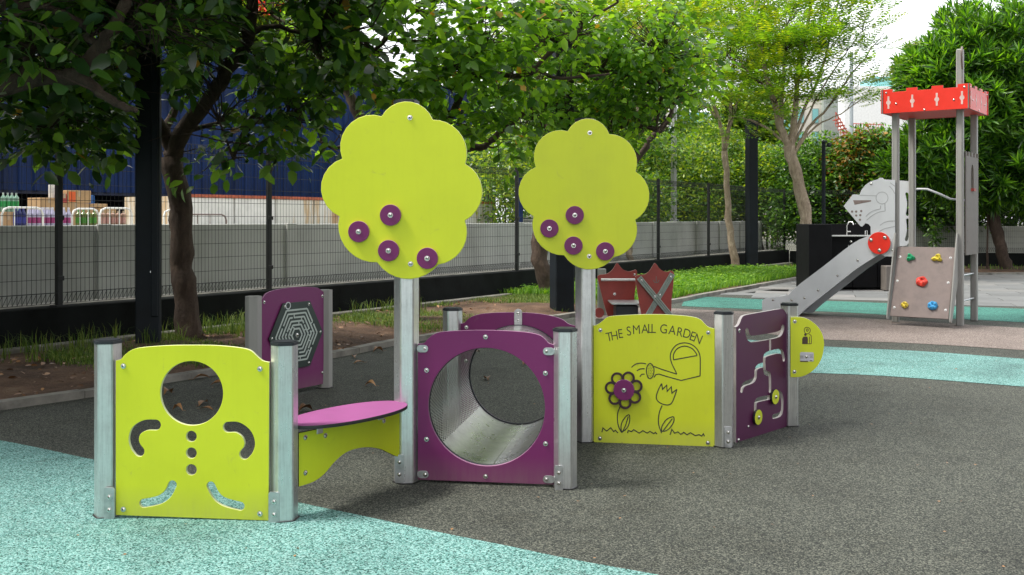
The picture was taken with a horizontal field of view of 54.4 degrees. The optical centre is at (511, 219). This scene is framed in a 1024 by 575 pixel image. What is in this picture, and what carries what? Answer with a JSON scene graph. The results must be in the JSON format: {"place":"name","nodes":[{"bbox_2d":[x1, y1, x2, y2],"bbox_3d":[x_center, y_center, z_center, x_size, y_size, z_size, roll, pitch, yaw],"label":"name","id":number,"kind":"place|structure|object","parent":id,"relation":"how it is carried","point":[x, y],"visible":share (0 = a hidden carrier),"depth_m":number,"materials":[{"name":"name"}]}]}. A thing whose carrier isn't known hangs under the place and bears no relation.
{"place":"outdoors","nodes":[
{"label":"outdoors","id":0,"kind":"place"},
{"bbox_2d":[28,198,54,207],"bbox_3d":[-7.149,-0.255,15.168,0.354,0.155,0.285,0,0,34],"label":"carton","id":1,"kind":"object","parent":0,"point":[40,203],"visible":0.55,"depth_m":15.05,"materials":[{"name":"cardboard"}]},
{"bbox_2d":[48,185,54,197],"bbox_3d":[-7.080,-0.435,15.317,0.102,0.200,0.097,0,0,0],"label":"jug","id":2,"kind":"object","parent":1,"relation":"on","point":[52,191],"visible":0.77,"depth_m":15.28,"materials":[{"name":"white plastic"}]},
{"bbox_2d":[0,440,657,574],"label":"teal rubber path","id":3,"kind":"structure","parent":0,"point":[46,506],"depth_m":4.30,"materials":[{"name":"teal rubber"}]},
{"bbox_2d":[0,295,1023,574],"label":"rubber floor","id":4,"kind":"structure","parent":0,"point":[896,475],"depth_m":5.30,"materials":[{"name":"rubber"}]},
{"bbox_2d":[135,38,161,343],"bbox_3d":[-3.797,-0.685,10.401,0.378,4.170,0.378,0,0,-14],"label":"steel post","id":5,"kind":"object","parent":4,"relation":"on","point":[148,234],"visible":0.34,"depth_m":10.28,"materials":[{"name":"black metal"}]},
{"bbox_2d":[164,387,174,393],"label":"fallen leaf","id":6,"kind":"object","parent":4,"relation":"on","point":[166,390],"visible":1,"depth_m":7.96,"materials":[{"name":"brown plant"}]},
{"bbox_2d":[172,403,184,410],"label":"fallen leaf","id":7,"kind":"object","parent":4,"relation":"on","point":[178,405],"visible":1,"depth_m":7.28,"materials":[{"name":"brown plant"}]},
{"bbox_2d":[245,287,332,394],"bbox_3d":[-1.769,0.970,7.961,0.138,0.860,0.945,0,0,31],"label":"maze panel","id":8,"kind":"object","parent":4,"relation":"on","point":[302,316],"visible":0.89,"depth_m":8.00,"materials":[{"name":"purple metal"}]},
{"bbox_2d":[298,403,316,411],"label":"fallen leaf","id":9,"kind":"object","parent":4,"relation":"on","point":[302,405],"visible":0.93,"depth_m":7.23,"materials":[{"name":"brown plant"}]},
{"bbox_2d":[92,99,823,522],"bbox_3d":[-0.045,0.388,5.818,4.403,2.053,1.479,0,0,-41],"label":"play structure","id":10,"kind":"object","parent":4,"relation":"on","point":[402,189],"visible":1,"depth_m":5.25,"materials":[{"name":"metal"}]},
{"bbox_2d":[0,272,1023,410],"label":"kerb","id":11,"kind":"structure","parent":4,"relation":"on","point":[37,399],"depth_m":8.91,"materials":[{"name":"concrete"}]},
{"bbox_2d":[50,336,1004,566],"bbox_3d":[2.206,1.391,7.671,12.148,0.008,6.792,0,0,-19],"label":"debris","id":12,"kind":"object","parent":4,"relation":"on","point":[625,495],"visible":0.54,"depth_m":5.14,"materials":[{"name":"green plant"}]},
{"bbox_2d":[550,43,573,311],"bbox_3d":[0.737,-0.660,14.700,0.429,4.120,0.429,0,0,-17],"label":"steel post","id":13,"kind":"object","parent":4,"relation":"on","point":[561,282],"visible":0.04,"depth_m":14.57,"materials":[{"name":"black metal"}]},
{"bbox_2d":[595,307,1023,349],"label":"beige rubber band","id":14,"kind":"object","parent":4,"relation":"on","point":[853,329],"visible":0.51,"depth_m":12.41,"materials":[{"name":"beige rubber"}]},
{"bbox_2d":[595,263,674,317],"bbox_3d":[1.520,0.991,13.878,0.696,0.818,1.607,0,0,-27],"label":"ship seat","id":15,"kind":"object","parent":14,"relation":"on","point":[617,284],"visible":0.89,"depth_m":13.52,"materials":[{"name":"plastic"}]},
{"bbox_2d":[682,297,1023,321],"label":"green rubber stripe","id":16,"kind":"object","parent":4,"relation":"on","point":[1003,314],"visible":0.62,"depth_m":15.80,"materials":[{"name":"teal rubber"}]},
{"bbox_2d":[762,46,988,325],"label":"slide tower","id":17,"kind":"structure","parent":4,"relation":"on","point":[926,282],"depth_m":13.47,"materials":[{"name":"silver metal"}]},
{"bbox_2d":[748,340,1023,386],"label":"teal rubber stripe","id":18,"kind":"object","parent":4,"relation":"on","point":[943,366],"visible":0.42,"depth_m":9.52,"materials":[{"name":"teal rubber"}]},
{"bbox_2d":[0,266,1023,399],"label":"planting bed","id":19,"kind":"object","parent":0,"point":[26,384],"visible":0.16,"depth_m":10.40,"materials":[{"name":"soil"}]},
{"bbox_2d":[0,0,228,184],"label":"broadleaf tree","id":20,"kind":"object","parent":19,"relation":"on","point":[27,79],"visible":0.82,"depth_m":8.25,"materials":[{"name":"green plant"}]},
{"bbox_2d":[0,298,425,362],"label":"grass tufts","id":21,"kind":"object","parent":19,"relation":"on","point":[210,325],"visible":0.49,"depth_m":10.66,"materials":[{"name":"green plant"}]},
{"bbox_2d":[0,0,437,339],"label":"broadleaf tree","id":22,"kind":"object","parent":19,"relation":"on","point":[330,27],"visible":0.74,"depth_m":10.12,"materials":[{"name":"green plant"}]},
{"bbox_2d":[0,300,546,395],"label":"leaf litter","id":23,"kind":"object","parent":19,"relation":"on","point":[47,373],"visible":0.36,"depth_m":8.97,"materials":[{"name":"brown plant"}]},
{"bbox_2d":[1,292,596,369],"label":"patchy grass","id":24,"kind":"structure","parent":19,"relation":"on","point":[64,355],"depth_m":12.21,"materials":[{"name":"green plant"}]},
{"bbox_2d":[259,0,618,318],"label":"broadleaf tree","id":25,"kind":"object","parent":19,"relation":"on","point":[472,62],"visible":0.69,"depth_m":11.59,"materials":[{"name":"green plant"}]},
{"bbox_2d":[456,0,757,289],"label":"broadleaf tree","id":26,"kind":"object","parent":19,"relation":"on","point":[659,54],"visible":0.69,"depth_m":13.26,"materials":[{"name":"green plant"}]},
{"bbox_2d":[499,263,795,299],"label":"lush grass","id":27,"kind":"structure","parent":19,"relation":"on","point":[714,286],"depth_m":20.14,"materials":[{"name":"green plant"}]},
{"bbox_2d":[631,0,825,266],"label":"feathery tree","id":28,"kind":"object","parent":19,"relation":"on","point":[734,256],"visible":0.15,"depth_m":26.16,"materials":[{"name":"green plant"}]},
{"bbox_2d":[745,116,757,265],"bbox_3d":[6.317,-0.660,26.250,0.390,4.120,0.390,0,0,-17],"label":"steel post","id":29,"kind":"object","parent":19,"relation":"on","point":[751,201],"visible":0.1,"depth_m":26.14,"materials":[{"name":"black metal"}]},
{"bbox_2d":[675,0,925,223],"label":"feathery tree","id":30,"kind":"object","parent":19,"relation":"on","point":[813,30],"visible":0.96,"depth_m":23.08,"materials":[{"name":"green plant"}]},
{"bbox_2d":[869,0,1023,268],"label":"glossy evergreen tree","id":31,"kind":"object","parent":19,"relation":"on","point":[990,39],"visible":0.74,"depth_m":25.59,"materials":[{"name":"green plant"}]},
{"bbox_2d":[360,0,1022,223],"label":"sky","id":32,"kind":"structure","parent":0,"point":[912,24],"materials":[{"name":"white"}]},
{"bbox_2d":[744,88,854,238],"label":"white building","id":33,"kind":"structure","parent":0,"point":[819,109],"depth_m":71.89,"materials":[{"name":"paint"}]},
{"bbox_2d":[797,108,803,123],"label":"window","id":34,"kind":"structure","parent":33,"relation":"in","point":[802,121],"depth_m":71.89,"materials":[{"name":"teal glass"}]},
{"bbox_2d":[812,108,818,123],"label":"window","id":35,"kind":"structure","parent":33,"relation":"in","point":[815,111],"depth_m":71.89,"materials":[{"name":"teal glass"}]},
{"bbox_2d":[833,112,883,135],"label":"red stair","id":36,"kind":"object","parent":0,"point":[840,125],"visible":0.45,"depth_m":69.39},
{"bbox_2d":[720,274,1023,306],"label":"terrace","id":37,"kind":"structure","parent":0,"point":[1003,290],"depth_m":18.97,"materials":[{"name":"grey concrete"}]},
{"bbox_2d":[796,221,901,287],"bbox_3d":[6.760,0.715,19.785,1.980,1.370,0.870,0,0,0],"label":"wash counter","id":38,"kind":"object","parent":37,"relation":"on","point":[818,246],"visible":0.52,"depth_m":19.62,"materials":[{"name":"metal"}]},
{"bbox_2d":[821,140,830,223],"bbox_3d":[7.586,-0.253,24.000,0.233,3.305,0.120,0,0,0],"label":"camera post","id":39,"kind":"object","parent":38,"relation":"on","point":[824,142],"visible":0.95,"depth_m":23.96,"materials":[{"name":"grey metal"}]},
{"bbox_2d":[881,265,890,290],"bbox_3d":[7.435,1.140,19.440,0.370,0.480,0.280,0,0,0],"label":"storage box","id":40,"kind":"object","parent":37,"relation":"on","point":[885,274],"visible":0.44,"depth_m":19.32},
{"bbox_2d":[838,77,926,223],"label":"white hall","id":41,"kind":"structure","parent":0,"point":[871,114],"depth_m":95.00,"materials":[{"name":"paint"}]},
{"bbox_2d":[763,224,1018,261],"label":"ground","id":42,"kind":"structure","parent":0,"point":[792,244],"depth_m":54.17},
{"bbox_2d":[0,8,494,213],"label":"warehouse","id":43,"kind":"structure","parent":42,"relation":"on","point":[17,175],"depth_m":22.59,"materials":[{"name":"blue metal"}]},
{"bbox_2d":[200,0,353,62],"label":"background tree","id":44,"kind":"object","parent":42,"relation":"on","point":[268,17],"visible":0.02,"depth_m":31.73,"materials":[{"name":"green plant"}]},
{"bbox_2d":[0,222,676,305],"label":"boundary wall","id":45,"kind":"structure","parent":42,"relation":"on","point":[13,237],"depth_m":13.19,"materials":[{"name":"grey concrete"}]},
{"bbox_2d":[0,262,792,354],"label":"drain edge","id":46,"kind":"object","parent":42,"relation":"on","point":[13,350],"visible":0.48,"depth_m":12.24,"materials":[{"name":"concrete"}]},
{"bbox_2d":[463,118,543,222],"bbox_3d":[0.271,-0.804,29.176,3.539,4.433,4.710,0,0,24],"label":"shrub","id":47,"kind":"object","parent":42,"relation":"on","point":[487,162],"visible":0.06,"depth_m":28.27,"materials":[{"name":"green plant"}]},
{"bbox_2d":[0,249,1023,348],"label":"plinth wall","id":48,"kind":"structure","parent":42,"relation":"on","point":[24,320],"depth_m":14.03,"materials":[{"name":"black concrete"}]},
{"bbox_2d":[0,137,786,307],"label":"wire fence","id":49,"kind":"object","parent":48,"relation":"on","point":[652,232],"visible":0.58,"depth_m":13.65,"materials":[{"name":"black metal"}]},
{"bbox_2d":[763,208,790,251],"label":"climbing plant","id":50,"kind":"object","parent":49,"relation":"attached to","point":[782,248],"visible":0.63,"depth_m":30.44,"materials":[{"name":"green plant"}]},
{"bbox_2d":[783,190,1023,250],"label":"wire fence","id":51,"kind":"object","parent":48,"relation":"on","point":[847,213],"visible":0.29,"depth_m":29.33,"materials":[{"name":"black metal"}]},
{"bbox_2d":[923,212,946,246],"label":"climbing plant","id":52,"kind":"object","parent":51,"relation":"attached to","point":[935,234],"visible":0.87,"depth_m":28.87,"materials":[{"name":"green plant"}]},
{"bbox_2d":[439,35,719,167],"bbox_3d":[2.342,-3.058,38.087,11.470,8.925,5.151,0,0,0],"label":"background tree","id":53,"kind":"object","parent":42,"relation":"on","point":[686,117],"visible":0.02,"depth_m":37.41,"materials":[{"name":"green plant"}]},
{"bbox_2d":[494,0,735,259],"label":"feathery tree","id":54,"kind":"object","parent":42,"relation":"on","point":[623,5],"visible":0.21,"depth_m":21.93,"materials":[{"name":"green plant"}]},
{"bbox_2d":[630,127,698,221],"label":"shrub","id":55,"kind":"object","parent":42,"relation":"on","point":[665,160],"visible":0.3,"depth_m":28.45,"materials":[{"name":"green plant"}]},
{"bbox_2d":[617,128,743,221],"bbox_3d":[5.438,-1.014,36.478,4.835,4.849,12.503,0,0,35],"label":"shrub","id":56,"kind":"object","parent":42,"relation":"on","point":[667,170],"depth_m":35.57,"materials":[{"name":"green plant"}]},
{"bbox_2d":[671,86,693,221],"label":"lamp column","id":57,"kind":"structure","parent":42,"relation":"on","point":[674,175],"depth_m":28.98,"materials":[{"name":"metal"}]},
{"bbox_2d":[642,118,758,221],"bbox_3d":[6.261,-1.034,32.274,3.294,4.888,5.624,0,0,36],"label":"shrub","id":58,"kind":"object","parent":42,"relation":"on","point":[701,157],"visible":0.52,"depth_m":31.19,"materials":[{"name":"green plant"}]},
{"bbox_2d":[677,221,761,255],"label":"boundary wall","id":59,"kind":"structure","parent":42,"relation":"on","point":[692,235],"depth_m":27.21,"materials":[{"name":"grey concrete"}]},
{"bbox_2d":[683,138,777,221],"bbox_3d":[7.508,-0.853,34.062,3.420,4.529,5.067,0,0,23],"label":"shrub","id":60,"kind":"object","parent":42,"relation":"on","point":[732,194],"visible":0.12,"depth_m":32.56,"materials":[{"name":"green plant"}]},
{"bbox_2d":[679,86,799,219],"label":"background tree","id":61,"kind":"object","parent":42,"relation":"on","point":[770,137],"visible":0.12,"depth_m":58.97,"materials":[{"name":"green plant"}]},
{"bbox_2d":[713,141,806,248],"bbox_3d":[8.471,-0.640,32.804,3.995,4.095,3.160,0,0,0],"label":"shrub","id":62,"kind":"object","parent":42,"relation":"on","point":[767,172],"visible":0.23,"depth_m":32.46,"materials":[{"name":"green plant"}]},
{"bbox_2d":[758,130,866,244],"bbox_3d":[9.610,-0.755,31.643,4.162,4.329,3.793,0,0,0],"label":"shrub","id":63,"kind":"object","parent":42,"relation":"on","point":[807,163],"visible":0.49,"depth_m":30.84,"materials":[{"name":"green plant"}]},
{"bbox_2d":[850,52,852,133],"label":"tall mast","id":64,"kind":"object","parent":42,"relation":"on","point":[851,112],"visible":0.23,"depth_m":68.88,"materials":[{"name":"metal"}]},
{"bbox_2d":[808,122,905,223],"bbox_3d":[10.849,-0.812,31.043,3.329,4.444,2.955,0,0,0],"label":"shrub","id":65,"kind":"object","parent":42,"relation":"on","point":[850,156],"visible":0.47,"depth_m":30.45,"materials":[{"name":"green plant"}]},
{"bbox_2d":[845,122,984,234],"bbox_3d":[12.326,-0.829,30.386,4.343,4.500,3.060,0,0,14],"label":"shrub","id":66,"kind":"object","parent":42,"relation":"on","point":[924,218],"visible":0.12,"depth_m":29.86,"materials":[{"name":"green plant"}]},
{"bbox_2d":[902,226,1023,252],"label":"boundary wall","id":67,"kind":"structure","parent":42,"relation":"on","point":[1014,238],"depth_m":29.24,"materials":[{"name":"grey concrete"}]},
{"bbox_2d":[919,202,1023,233],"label":"shrub","id":68,"kind":"object","parent":42,"relation":"on","point":[1007,221],"visible":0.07,"depth_m":29.45,"materials":[{"name":"green plant"}]},
{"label":"loading dock","id":69,"kind":"structure","parent":42,"relation":"on","visible":0},
{"bbox_2d":[0,212,12,225],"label":"carton","id":70,"kind":"object","parent":69,"relation":"on","point":[7,220],"visible":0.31,"depth_m":13.92,"materials":[{"name":"cardboard"}]},
{"bbox_2d":[0,193,5,211],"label":"bottle","id":71,"kind":"object","parent":70,"relation":"on","point":[3,202],"visible":0.94,"depth_m":14.00,"materials":[{"name":"green plastic"}]},
{"bbox_2d":[6,193,9,211],"bbox_3d":[-7.129,-0.244,14.071,0.067,0.270,0.070,0,0,1],"label":"bottle","id":72,"kind":"object","parent":70,"relation":"on","point":[7,201],"visible":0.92,"depth_m":14.05,"materials":[{"name":"green plastic"}]},
{"bbox_2d":[10,193,14,211],"bbox_3d":[-7.094,-0.244,14.125,0.066,0.270,0.070,0,0,-14],"label":"bottle","id":73,"kind":"object","parent":70,"relation":"on","point":[12,201],"visible":0.8,"depth_m":14.10,"materials":[{"name":"green plastic"}]},
{"bbox_2d":[14,193,18,210],"bbox_3d":[-7.058,-0.244,14.179,0.070,0.270,0.067,0,0,35],"label":"bottle","id":74,"kind":"object","parent":70,"relation":"on","point":[16,201],"visible":0.65,"depth_m":14.16,"materials":[{"name":"green plastic"}]},
{"bbox_2d":[13,208,18,225],"bbox_3d":[-6.677,-0.025,13.397,0.067,0.290,0.070,0,0,41],"label":"bottle","id":75,"kind":"object","parent":69,"relation":"on","point":[16,219],"visible":0.59,"depth_m":13.37,"materials":[{"name":"blue plastic"}]},
{"bbox_2d":[18,208,21,225],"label":"bottle","id":76,"kind":"object","parent":69,"relation":"on","point":[20,217],"visible":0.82,"depth_m":13.42,"materials":[{"name":"blue plastic"}]},
{"bbox_2d":[1,206,43,225],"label":"hoop rail","id":77,"kind":"object","parent":69,"relation":"on","point":[14,207],"visible":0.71,"depth_m":13.08,"materials":[{"name":"white metal"}]},
{"bbox_2d":[22,209,25,225],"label":"bottle","id":78,"kind":"object","parent":69,"relation":"on","point":[23,218],"visible":0.62,"depth_m":13.46,"materials":[{"name":"blue plastic"}]},
{"bbox_2d":[27,209,30,225],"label":"bottle","id":79,"kind":"object","parent":69,"relation":"on","point":[29,218],"visible":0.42,"depth_m":13.53,"materials":[{"name":"plastic"}]},
{"bbox_2d":[32,209,35,225],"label":"bottle","id":80,"kind":"object","parent":69,"relation":"on","point":[33,218],"visible":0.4,"depth_m":13.58,"materials":[{"name":"plastic"}]},
{"bbox_2d":[37,207,40,224],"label":"bottle","id":81,"kind":"object","parent":69,"relation":"on","point":[38,218],"visible":0.44,"depth_m":13.64,"materials":[{"name":"plastic"}]},
{"bbox_2d":[41,207,44,224],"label":"bottle","id":82,"kind":"object","parent":69,"relation":"on","point":[44,216],"visible":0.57,"depth_m":13.70,"materials":[{"name":"plastic"}]},
{"bbox_2d":[46,207,49,224],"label":"bottle","id":83,"kind":"object","parent":69,"relation":"on","point":[47,217],"visible":0.6,"depth_m":13.75,"materials":[{"name":"plastic"}]},
{"bbox_2d":[51,207,54,224],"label":"bottle","id":84,"kind":"object","parent":69,"relation":"on","point":[52,217],"visible":0.61,"depth_m":13.81,"materials":[{"name":"plastic"}]},
{"bbox_2d":[63,207,66,224],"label":"bottle","id":85,"kind":"object","parent":69,"relation":"on","point":[65,218],"visible":0.65,"depth_m":13.96,"materials":[{"name":"plastic"}]},
{"bbox_2d":[66,207,70,224],"bbox_3d":[-6.252,-0.025,14.036,0.070,0.290,0.067,0,0,-32],"label":"bottle","id":86,"kind":"object","parent":69,"relation":"on","point":[69,217],"visible":0.62,"depth_m":14.01,"materials":[{"name":"plastic"}]},
{"bbox_2d":[63,203,88,224],"bbox_3d":[-6.909,-0.069,15.529,0.354,0.375,0.458,0,0,34],"label":"carton","id":87,"kind":"object","parent":69,"relation":"on","point":[72,206],"visible":0.3,"depth_m":15.41,"materials":[{"name":"cardboard"}]},
{"bbox_2d":[63,193,66,202],"bbox_3d":[-6.950,-0.330,15.332,0.204,0.140,0.084,0,0,34],"label":"carton","id":88,"kind":"object","parent":87,"relation":"on","point":[64,198],"visible":0.38,"depth_m":15.28,"materials":[{"name":"red cardboard"}]},
{"bbox_2d":[63,190,90,202],"bbox_3d":[-6.873,-0.357,15.581,0.356,0.194,0.397,0,0,34],"label":"carton","id":89,"kind":"object","parent":87,"relation":"on","point":[73,194],"visible":0.61,"depth_m":15.46,"materials":[{"name":"cardboard"}]},
{"bbox_2d":[75,210,79,224],"bbox_3d":[-6.192,-0.010,14.216,0.078,0.260,0.074,0,0,-35],"label":"bottle","id":90,"kind":"object","parent":69,"relation":"on","point":[77,219],"visible":0.67,"depth_m":14.18,"materials":[{"name":"green plastic"}]},
{"bbox_2d":[81,210,85,224],"bbox_3d":[-6.148,-0.010,14.282,0.074,0.260,0.078,0,0,28],"label":"bottle","id":91,"kind":"object","parent":69,"relation":"on","point":[83,217],"visible":0.61,"depth_m":14.25,"materials":[{"name":"green plastic"}]},
{"bbox_2d":[71,208,98,224],"bbox_3d":[-5.918,-0.021,13.815,0.028,0.282,0.432,0,0,34],"label":"hoop rail","id":92,"kind":"object","parent":69,"relation":"on","point":[76,209],"visible":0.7,"depth_m":13.80,"materials":[{"name":"white metal"}]},
{"bbox_2d":[86,212,90,224],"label":"bottle","id":93,"kind":"object","parent":69,"relation":"on","point":[87,218],"visible":0.45,"depth_m":14.31,"materials":[{"name":"green plastic"}]},
{"bbox_2d":[91,211,96,224],"bbox_3d":[-6.053,-0.010,14.423,0.074,0.260,0.078,0,0,4],"label":"bottle","id":94,"kind":"object","parent":69,"relation":"on","point":[95,218],"visible":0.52,"depth_m":14.40,"materials":[{"name":"green plastic"}]},
{"bbox_2d":[90,208,115,223],"bbox_3d":[-6.691,-0.033,16.036,0.354,0.302,0.474,0,0,34],"label":"carton","id":95,"kind":"object","parent":69,"relation":"on","point":[98,209],"visible":0.05,"depth_m":15.88,"materials":[{"name":"cardboard"}]},
{"bbox_2d":[90,204,105,207],"bbox_3d":[-6.714,-0.224,15.956,0.304,0.060,0.314,0,0,34],"label":"carton","id":96,"kind":"object","parent":95,"relation":"on","point":[99,205],"visible":0.42,"depth_m":15.90,"materials":[{"name":"cardboard"}]},
{"bbox_2d":[101,211,105,223],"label":"bottle","id":97,"kind":"object","parent":69,"relation":"on","point":[103,217],"visible":0.67,"depth_m":14.51,"materials":[{"name":"pink plastic"}]},
{"bbox_2d":[111,211,115,223],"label":"bottle","id":98,"kind":"object","parent":69,"relation":"on","point":[112,217],"visible":0.58,"depth_m":14.65,"materials":[{"name":"pink plastic"}]},
{"bbox_2d":[99,207,132,223],"bbox_3d":[-5.606,-0.027,14.102,0.028,0.294,0.543,0,0,34],"label":"hoop rail","id":99,"kind":"object","parent":69,"relation":"on","point":[119,208],"visible":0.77,"depth_m":14.11,"materials":[{"name":"white metal"}]},
{"bbox_2d":[116,211,120,223],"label":"bottle","id":100,"kind":"object","parent":69,"relation":"on","point":[117,217],"visible":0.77,"depth_m":14.72,"materials":[{"name":"pink plastic"}]},
{"bbox_2d":[121,211,125,223],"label":"bottle","id":101,"kind":"object","parent":69,"relation":"on","point":[123,217],"visible":0.78,"depth_m":14.79,"materials":[{"name":"pink plastic"}]},
{"bbox_2d":[193,214,226,223],"bbox_3d":[-4.699,0.015,15.283,0.028,0.211,0.817,0,0,34],"label":"hoop rail","id":102,"kind":"object","parent":69,"relation":"on","point":[212,214],"visible":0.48,"depth_m":15.39,"materials":[{"name":"white metal"}]},
{"bbox_2d":[125,194,493,223],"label":"low wall","id":103,"kind":"structure","parent":69,"relation":"on","point":[291,206],"depth_m":17.52,"materials":[{"name":"white concrete"}]},
{"bbox_2d":[466,130,535,222],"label":"shrub","id":104,"kind":"object","parent":69,"relation":"on","point":[494,165],"visible":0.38,"depth_m":23.51,"materials":[{"name":"green plant"}]},
{"bbox_2d":[519,178,522,221],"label":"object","id":105,"kind":"object","parent":69,"relation":"on","point":[520,207],"visible":0.15,"depth_m":21.78,"materials":[{"name":"white paint"}]},
{"bbox_2d":[523,215,532,222],"bbox_3d":[0.414,0.650,23.311,0.420,1.500,0.054,0,0,0],"label":"crate","id":106,"kind":"object","parent":69,"relation":"on","point":[530,220],"visible":0.13,"depth_m":23.29,"materials":[{"name":"white paint"}]},
{"bbox_2d":[763,263,1021,269],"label":"corner grass","id":107,"kind":"structure","parent":0,"point":[964,266],"depth_m":26.96,"materials":[{"name":"green plant"}]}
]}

